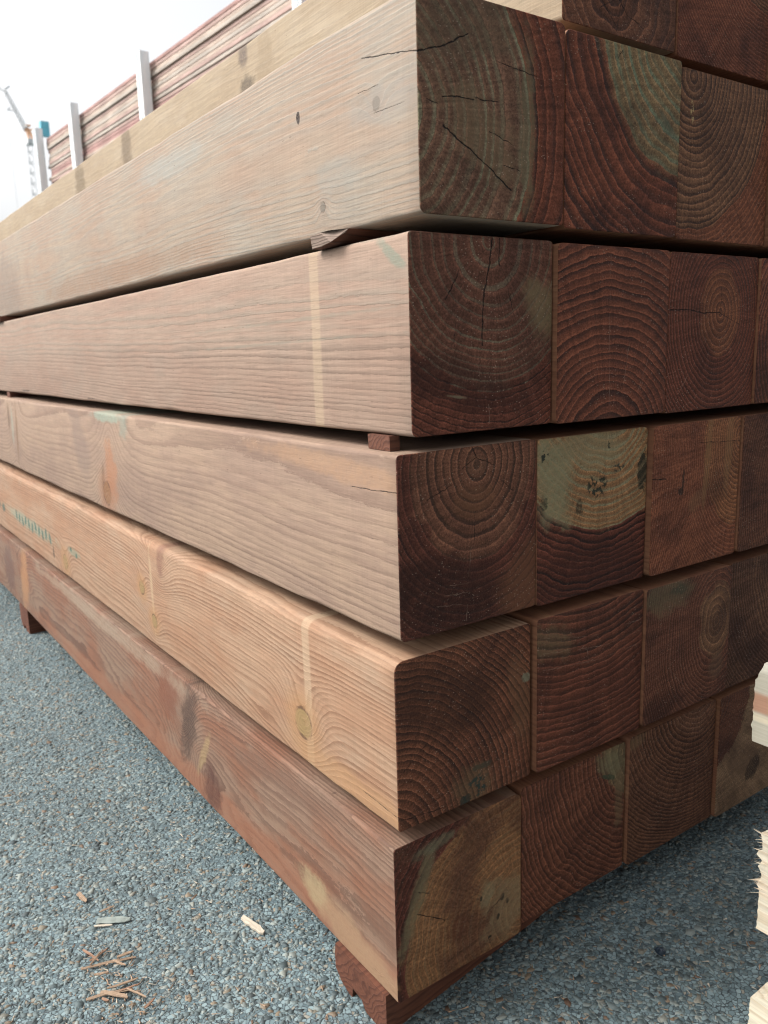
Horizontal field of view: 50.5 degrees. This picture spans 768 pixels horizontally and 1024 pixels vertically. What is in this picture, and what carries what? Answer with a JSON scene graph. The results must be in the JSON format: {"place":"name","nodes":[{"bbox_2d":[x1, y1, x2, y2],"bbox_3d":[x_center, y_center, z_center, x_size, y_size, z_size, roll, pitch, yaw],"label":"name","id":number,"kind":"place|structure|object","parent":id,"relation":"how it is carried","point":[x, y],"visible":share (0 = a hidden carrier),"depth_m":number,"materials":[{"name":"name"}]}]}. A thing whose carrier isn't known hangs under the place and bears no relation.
{"place":"outdoors","nodes":[
{"label":"outdoors","id":0,"kind":"place"},
{"bbox_2d":[0,0,233,221],"label":"sky","id":1,"kind":"structure","parent":0,"point":[54,54],"materials":[{"name":"white"}]},
{"bbox_2d":[0,582,767,1023],"bbox_3d":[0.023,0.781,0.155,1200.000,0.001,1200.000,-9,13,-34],"label":"ground","id":2,"kind":"structure","parent":0,"point":[738,992],"depth_m":1.18,"materials":[{"name":"grey gravel"}]},
{"bbox_2d":[0,86,49,207],"bbox_3d":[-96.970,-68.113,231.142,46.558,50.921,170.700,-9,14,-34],"label":"luffing crane","id":3,"kind":"object","parent":2,"relation":"on","point":[44,125],"visible":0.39,"depth_m":149.76,"materials":[{"name":"white metal"}]},
{"bbox_2d":[19,603,46,633],"bbox_3d":[-0.710,0.263,2.824,1.011,0.075,0.115,-9,14,-34],"label":"bearer","id":4,"kind":"object","parent":2,"relation":"on","point":[31,624],"visible":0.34,"depth_m":2.51,"materials":[{"name":"red wood"}]},
{"bbox_2d":[616,697,715,864],"bbox_3d":[-0.940,0.062,3.117,0.206,0.200,4.743,-9,14,-34],"label":"timber","id":5,"kind":"object","parent":4,"relation":"on","point":[668,777],"visible":0.04,"depth_m":1.20,"materials":[{"name":"brown wood"}]},
{"bbox_2d":[619,561,731,725],"bbox_3d":[-0.944,-0.152,3.078,0.200,0.198,4.772,-9,14,-34],"label":"timber","id":6,"kind":"object","parent":5,"relation":"on","point":[685,623],"visible":0.06,"depth_m":1.15,"materials":[{"name":"brown wood"}]},
{"bbox_2d":[580,413,740,575],"bbox_3d":[-0.963,-0.368,3.053,0.198,0.201,4.819,-9,14,-34],"label":"timber","id":7,"kind":"object","parent":6,"relation":"on","point":[691,485],"visible":0.1,"depth_m":1.11,"materials":[{"name":"brown wood"}]},
{"bbox_2d":[662,252,758,412],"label":"timber","id":8,"kind":"object","parent":7,"relation":"on","point":[712,307],"visible":0.04,"depth_m":1.08,"materials":[{"name":"brown wood"}]},
{"bbox_2d":[32,128,47,193],"bbox_3d":[-2.826,-1.836,6.986,0.108,2.710,0.120,-10,14,-37],"label":"steel post","id":9,"kind":"object","parent":2,"relation":"on","point":[40,161],"visible":0.25,"depth_m":6.75,"materials":[{"name":"grey metal"}]},
{"bbox_2d":[66,102,82,168],"bbox_3d":[-2.274,-1.707,6.298,0.108,2.694,0.120,-10,14,-37],"label":"steel post","id":10,"kind":"object","parent":2,"relation":"on","point":[74,133],"visible":0.25,"depth_m":6.06,"materials":[{"name":"grey metal"}]},
{"bbox_2d":[76,892,86,901],"bbox_3d":[-0.461,0.588,1.242,0.028,0.003,0.008,9,15,42],"label":"wood scrap","id":11,"kind":"object","parent":2,"relation":"on","point":[80,895],"visible":1,"depth_m":1.24,"materials":[{"name":"brown wood"}]},
{"bbox_2d":[82,949,98,960],"bbox_3d":[-0.403,0.608,1.117,0.036,0.002,0.004,7,14,36],"label":"wood splinter","id":12,"kind":"object","parent":2,"relation":"on","point":[88,953],"visible":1,"depth_m":1.12,"materials":[{"name":"brown wood"}]},
{"bbox_2d":[89,947,107,961],"bbox_3d":[-0.392,0.609,1.120,0.003,0.002,0.029,6,14,34],"label":"wood splinter","id":13,"kind":"object","parent":2,"relation":"on","point":[104,950],"visible":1,"depth_m":1.12,"materials":[{"name":"brown wood"}]},
{"bbox_2d":[94,971,108,975],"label":"wood splinter","id":14,"kind":"object","parent":2,"relation":"on","point":[100,973],"visible":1,"depth_m":1.08,"materials":[{"name":"brown wood"}]},
{"bbox_2d":[94,924,112,926],"bbox_3d":[-0.407,0.599,1.179,0.026,0.002,0.003,-2,11,-2],"label":"wood scrap","id":15,"kind":"object","parent":2,"relation":"on","point":[102,925],"visible":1,"depth_m":1.18,"materials":[{"name":"beige wood"}]},
{"bbox_2d":[99,905,113,912],"bbox_3d":[-0.414,0.593,1.215,0.022,0.002,0.003,-9,14,-34],"label":"wood scrap","id":16,"kind":"object","parent":2,"relation":"on","point":[109,907],"visible":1,"depth_m":1.21,"materials":[{"name":"brown wood"}]},
{"bbox_2d":[81,956,135,969],"bbox_3d":[-0.374,0.612,1.105,0.071,0.003,0.004,-5,12,-16],"label":"wood splinter","id":17,"kind":"object","parent":2,"relation":"on","point":[104,963],"visible":1,"depth_m":1.10,"materials":[{"name":"brown wood"}]},
{"bbox_2d":[86,988,132,1000],"bbox_3d":[-0.354,0.621,1.050,0.058,0.004,0.005,-5,12,-15],"label":"wood splinter","id":18,"kind":"object","parent":2,"relation":"on","point":[94,996],"visible":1,"depth_m":1.05,"materials":[{"name":"beige wood"}]},
{"bbox_2d":[96,916,129,924],"bbox_3d":[-0.395,0.596,1.188,0.048,0.004,0.012,-2,11,-4],"label":"wood scrap","id":19,"kind":"object","parent":2,"relation":"on","point":[112,920],"visible":1,"depth_m":1.19,"materials":[{"name":"grey wood"}]},
{"bbox_2d":[100,990,127,998],"bbox_3d":[-0.347,0.620,1.047,0.039,0.004,0.006,1,12,14],"label":"wood splinter","id":20,"kind":"object","parent":2,"relation":"on","point":[114,993],"visible":1,"depth_m":1.05,"materials":[{"name":"brown wood"}]},
{"bbox_2d":[113,959,125,965],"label":"wood splinter","id":21,"kind":"object","parent":2,"relation":"on","point":[118,962],"visible":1,"depth_m":1.10,"materials":[{"name":"brown wood"}]},
{"bbox_2d":[107,977,137,988],"bbox_3d":[-0.342,0.617,1.064,0.039,0.002,0.003,-7,12,-25],"label":"wood splinter","id":22,"kind":"object","parent":2,"relation":"on","point":[120,984],"visible":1,"depth_m":1.06,"materials":[{"name":"brown wood"}]},
{"bbox_2d":[117,950,133,957],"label":"wood splinter","id":23,"kind":"object","parent":2,"relation":"on","point":[125,953],"visible":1,"depth_m":1.11,"materials":[{"name":"brown wood"}]},
{"bbox_2d":[120,983,139,991],"bbox_3d":[-0.329,0.615,1.054,0.026,0.002,0.003,-7,13,-27],"label":"wood splinter","id":24,"kind":"object","parent":2,"relation":"on","point":[122,989],"visible":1,"depth_m":1.05,"materials":[{"name":"brown wood"}]},
{"bbox_2d":[127,988,145,997],"bbox_3d":[-0.318,0.617,1.044,0.033,0.002,0.003,4,12,26],"label":"wood splinter","id":25,"kind":"object","parent":2,"relation":"on","point":[136,992],"visible":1,"depth_m":1.04,"materials":[{"name":"brown wood"}]},
{"bbox_2d":[135,50,152,119],"bbox_3d":[-1.456,-1.521,5.277,0.108,2.678,0.120,-10,14,-37],"label":"steel post","id":26,"kind":"object","parent":2,"relation":"on","point":[142,64],"visible":0.25,"depth_m":5.03,"materials":[{"name":"grey metal"}]},
{"bbox_2d":[144,997,154,1008],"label":"wood splinter","id":27,"kind":"object","parent":2,"relation":"on","point":[148,1004],"visible":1,"depth_m":1.03,"materials":[{"name":"brown wood"}]},
{"bbox_2d":[241,915,264,934],"bbox_3d":[-0.188,0.593,1.167,0.050,0.006,0.010,8,15,42],"label":"wood scrap","id":28,"kind":"object","parent":2,"relation":"on","point":[252,925],"visible":1,"depth_m":1.17,"materials":[{"name":"beige wood"}]},
{"bbox_2d":[292,0,305,9],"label":"steel post","id":29,"kind":"object","parent":2,"relation":"on","point":[296,3],"depth_m":3.68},
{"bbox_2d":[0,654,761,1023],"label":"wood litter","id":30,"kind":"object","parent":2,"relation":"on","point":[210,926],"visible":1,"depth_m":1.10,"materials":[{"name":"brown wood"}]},
{"bbox_2d":[335,906,551,1023],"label":"bearer","id":31,"kind":"object","parent":2,"relation":"on","point":[381,1004],"visible":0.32,"depth_m":1.01,"materials":[{"name":"red wood"}]},
{"bbox_2d":[0,524,520,1002],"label":"timber","id":32,"kind":"object","parent":31,"relation":"on","point":[404,915],"visible":0.64,"depth_m":1.07,"materials":[{"name":"brown wood"}]},
{"bbox_2d":[0,459,529,831],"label":"timber","id":33,"kind":"object","parent":32,"relation":"on","point":[398,735],"visible":0.72,"depth_m":1.01,"materials":[{"name":"brown wood"}]},
{"bbox_2d":[0,391,535,641],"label":"timber","id":34,"kind":"object","parent":33,"relation":"on","point":[413,538],"visible":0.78,"depth_m":0.97,"materials":[{"name":"brown wood"}]},
{"bbox_2d":[7,392,45,396],"bbox_3d":[-0.718,-0.416,2.697,0.981,0.016,0.041,-9,14,-34],"label":"spacer","id":35,"kind":"object","parent":34,"relation":"on","point":[13,394],"visible":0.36,"depth_m":2.42,"materials":[{"name":"brown wood"}]},
{"bbox_2d":[0,231,551,436],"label":"timber","id":36,"kind":"object","parent":34,"relation":"on","point":[416,334],"visible":1,"depth_m":0.92,"materials":[{"name":"brown wood"}]},
{"bbox_2d":[0,316,26,321],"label":"spacer","id":37,"kind":"object","parent":36,"relation":"on","point":[5,318],"visible":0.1,"depth_m":2.35,"materials":[{"name":"brown wood"}]},
{"bbox_2d":[310,228,403,249],"bbox_3d":[0.340,-0.365,1.164,0.995,0.014,0.065,-9,14,-34],"label":"spacer","id":38,"kind":"object","parent":36,"relation":"on","point":[329,239],"visible":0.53,"depth_m":0.89,"materials":[{"name":"brown wood"}]},
{"bbox_2d":[0,0,564,315],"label":"timber","id":39,"kind":"object","parent":38,"relation":"on","point":[442,116],"visible":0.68,"depth_m":0.88,"materials":[{"name":"brown wood"}]},
{"bbox_2d":[500,29,681,245],"bbox_3d":[-1.098,-0.764,2.844,0.202,0.202,4.756,-9,14,-34],"label":"timber","id":40,"kind":"object","parent":38,"relation":"on","point":[622,103],"visible":0.1,"depth_m":0.93,"materials":[{"name":"brown wood"}]},
{"bbox_2d":[0,0,675,241],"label":"timber","id":41,"kind":"object","parent":40,"relation":"on","point":[648,25],"visible":0.24,"depth_m":1.38,"materials":[{"name":"brown wood"}]},
{"bbox_2d":[615,67,767,253],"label":"timber","id":42,"kind":"object","parent":38,"relation":"on","point":[722,168],"visible":0.06,"depth_m":1.05,"materials":[{"name":"brown wood"}]},
{"bbox_2d":[665,0,767,85],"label":"timber","id":43,"kind":"object","parent":42,"relation":"on","point":[726,39],"visible":0.02,"depth_m":1.05,"materials":[{"name":"brown wood"}]},
{"bbox_2d":[702,171,767,258],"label":"timber","id":44,"kind":"object","parent":38,"relation":"on","point":[759,252],"visible":0.02,"depth_m":1.16,"materials":[{"name":"brown wood"}]},
{"bbox_2d":[752,49,767,89],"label":"timber","id":45,"kind":"object","parent":44,"relation":"on","point":[763,85],"depth_m":1.13,"materials":[{"name":"brown wood"}]},
{"bbox_2d":[368,433,399,450],"bbox_3d":[0.000,-0.075,0.873,0.013,0.016,0.041,-9,14,-34],"label":"spacer","id":46,"kind":"object","parent":34,"relation":"on","point":[384,442],"visible":1,"depth_m":0.86,"materials":[{"name":"brown wood"}]},
{"bbox_2d":[506,738,624,922],"bbox_3d":[-1.115,0.092,3.008,0.204,0.195,4.752,-9,14,-34],"label":"timber","id":47,"kind":"object","parent":31,"relation":"on","point":[572,809],"visible":0.06,"depth_m":1.09,"materials":[{"name":"brown wood"}]},
{"bbox_2d":[503,584,643,772],"bbox_3d":[-1.125,-0.128,2.990,0.202,0.202,4.824,-9,14,-34],"label":"timber","id":48,"kind":"object","parent":47,"relation":"on","point":[585,662],"visible":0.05,"depth_m":1.04,"materials":[{"name":"brown wood"}]},
{"bbox_2d":[466,422,647,605],"bbox_3d":[-1.131,-0.341,2.947,0.202,0.202,4.818,-9,14,-34],"label":"timber","id":49,"kind":"object","parent":48,"relation":"on","point":[590,499],"visible":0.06,"depth_m":1.01,"materials":[{"name":"brown wood"}]},
{"bbox_2d":[549,243,669,423],"bbox_3d":[-1.115,-0.555,2.903,0.201,0.201,4.812,-9,14,-34],"label":"timber","id":50,"kind":"object","parent":49,"relation":"on","point":[609,330],"visible":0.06,"depth_m":0.96,"materials":[{"name":"brown wood"}]},
{"bbox_2d":[709,674,767,816],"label":"timber","id":51,"kind":"object","parent":31,"relation":"on","point":[740,766],"visible":0.02,"depth_m":1.29,"materials":[{"name":"brown wood"}]},
{"bbox_2d":[707,544,767,688],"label":"timber","id":52,"kind":"object","parent":51,"relation":"on","point":[747,655],"visible":0.02,"depth_m":1.25,"materials":[{"name":"brown wood"}]},
{"bbox_2d":[675,405,767,551],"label":"timber","id":53,"kind":"object","parent":52,"relation":"on","point":[751,525],"visible":0.03,"depth_m":1.19,"materials":[{"name":"brown wood"}]},
{"bbox_2d":[750,258,767,403],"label":"timber","id":54,"kind":"object","parent":53,"relation":"on","point":[760,381],"visible":0.02,"depth_m":1.15,"materials":[{"name":"brown wood"}]},
{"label":"timber","id":55,"kind":"object","parent":31,"relation":"on","visible":0},
{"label":"timber","id":56,"kind":"object","parent":55,"relation":"on","visible":0},
{"bbox_2d":[748,402,767,404],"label":"timber","id":57,"kind":"object","parent":56,"relation":"on","point":[759,404],"depth_m":1.36,"materials":[{"name":"brown wood"}]},
{"bbox_2d":[654,947,665,956],"bbox_3d":[0.369,0.587,1.087,0.015,0.011,0.014,-9,14,-34],"label":"stone","id":58,"kind":"object","parent":2,"relation":"on","point":[660,951],"visible":1,"depth_m":1.08,"materials":[{"name":"grey stone"}]},
{"bbox_2d":[748,982,767,1023],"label":"pale board","id":59,"kind":"object","parent":2,"relation":"on","point":[758,1009],"visible":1,"depth_m":0.94,"materials":[{"name":"beige wood"}]},
{"bbox_3d":[0.652,0.548,0.778,0.090,0.048,0.100,-9,14,-34],"label":"spacer block","id":60,"kind":"object","parent":59,"relation":"on","visible":0},
{"bbox_2d":[749,828,767,934],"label":"pale board","id":61,"kind":"object","parent":60,"relation":"on","point":[762,909],"visible":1,"depth_m":0.95,"materials":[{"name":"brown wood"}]},
{"bbox_3d":[0.646,0.357,0.740,0.090,0.094,0.100,-9,14,-34],"label":"spacer block","id":62,"kind":"object","parent":61,"relation":"on","visible":0},
{"bbox_2d":[751,662,767,746],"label":"pale board","id":63,"kind":"object","parent":62,"relation":"on","point":[759,724],"visible":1,"depth_m":0.95,"materials":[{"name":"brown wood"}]},
{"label":"timber","id":64,"kind":"object","parent":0,"visible":0},
{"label":"timber","id":65,"kind":"object","parent":64,"relation":"on","visible":0},
{"bbox_3d":[-0.909,-2.298,4.584,0.145,0.022,5.871,-10,14,-37],"label":"decking board","id":66,"kind":"object","parent":65,"relation":"on","visible":0},
{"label":"decking board","id":67,"kind":"object","parent":66,"relation":"on","visible":0},
{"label":"decking board","id":68,"kind":"object","parent":67,"relation":"on","visible":0},
{"bbox_2d":[51,168,72,182],"bbox_3d":[-0.906,-2.365,4.557,0.145,0.022,5.843,-10,14,-37],"label":"decking board","id":69,"kind":"object","parent":68,"relation":"on","point":[58,177],"visible":0.06,"depth_m":6.58,"materials":[{"name":"brown wood"}]},
{"bbox_2d":[49,136,118,180],"bbox_3d":[-0.921,-2.391,4.566,0.145,0.022,5.882,-10,14,-37],"label":"decking board","id":70,"kind":"object","parent":69,"relation":"on","point":[71,166],"visible":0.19,"depth_m":6.25,"materials":[{"name":"brown wood"}]},
{"bbox_2d":[51,120,139,175],"bbox_3d":[-0.902,-2.411,4.549,0.145,0.022,5.838,-10,14,-37],"label":"decking board","id":71,"kind":"object","parent":70,"relation":"on","point":[97,147],"visible":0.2,"depth_m":5.87,"materials":[{"name":"brown wood"}]},
{"bbox_2d":[51,90,181,173],"bbox_3d":[-0.901,-2.435,4.545,0.145,0.022,5.838,-10,14,-37],"label":"decking board","id":72,"kind":"object","parent":71,"relation":"on","point":[106,138],"visible":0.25,"depth_m":5.70,"materials":[{"name":"brown wood"}]},
{"bbox_2d":[51,49,239,170],"bbox_3d":[-0.902,-2.458,4.541,0.145,0.022,5.840,-10,14,-37],"label":"decking board","id":73,"kind":"object","parent":72,"relation":"on","point":[174,92],"visible":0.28,"depth_m":5.29,"materials":[{"name":"brown wood"}]},
{"bbox_2d":[48,9,291,168],"bbox_3d":[-0.922,-2.484,4.551,0.145,0.022,5.885,-10,14,-37],"label":"decking board","id":74,"kind":"object","parent":73,"relation":"on","point":[240,45],"visible":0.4,"depth_m":4.73,"materials":[{"name":"brown wood"}]},
{"bbox_2d":[49,3,291,164],"bbox_3d":[-0.912,-2.503,4.528,0.146,0.022,5.843,-10,14,-37],"label":"decking board","id":75,"kind":"object","parent":74,"relation":"on","point":[283,11],"visible":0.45,"depth_m":4.60,"materials":[{"name":"brown wood"}]},
{"bbox_2d":[49,0,291,161],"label":"decking board","id":76,"kind":"object","parent":75,"relation":"on","point":[252,26],"visible":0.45,"depth_m":4.61,"materials":[{"name":"brown wood"}]},
{"bbox_2d":[49,0,288,158],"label":"decking board","id":77,"kind":"object","parent":76,"relation":"on","point":[233,34],"visible":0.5,"depth_m":4.64,"materials":[{"name":"brown wood"}]},
{"bbox_2d":[50,0,279,155],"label":"decking board","id":78,"kind":"object","parent":77,"relation":"on","point":[242,23],"visible":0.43,"depth_m":4.68,"materials":[{"name":"brown wood"}]},
{"bbox_2d":[48,0,272,153],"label":"decking board","id":79,"kind":"object","parent":78,"relation":"on","point":[225,30],"visible":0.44,"depth_m":4.73,"materials":[{"name":"brown wood"}]},
{"bbox_2d":[47,0,264,149],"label":"decking board","id":80,"kind":"object","parent":79,"relation":"on","point":[221,27],"visible":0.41,"depth_m":4.76,"materials":[{"name":"brown wood"}]},
{"bbox_2d":[47,0,254,146],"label":"decking board","id":81,"kind":"object","parent":80,"relation":"on","point":[180,51],"visible":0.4,"depth_m":4.81,"materials":[{"name":"brown wood"}]},
{"bbox_2d":[46,0,248,144],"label":"decking board","id":82,"kind":"object","parent":81,"relation":"on","point":[200,33],"visible":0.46,"depth_m":4.86,"materials":[{"name":"brown wood"}]},
{"bbox_2d":[46,0,241,141],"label":"decking board","id":83,"kind":"object","parent":82,"relation":"on","point":[194,32],"visible":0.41,"depth_m":4.89,"materials":[{"name":"brown wood"}]}
]}

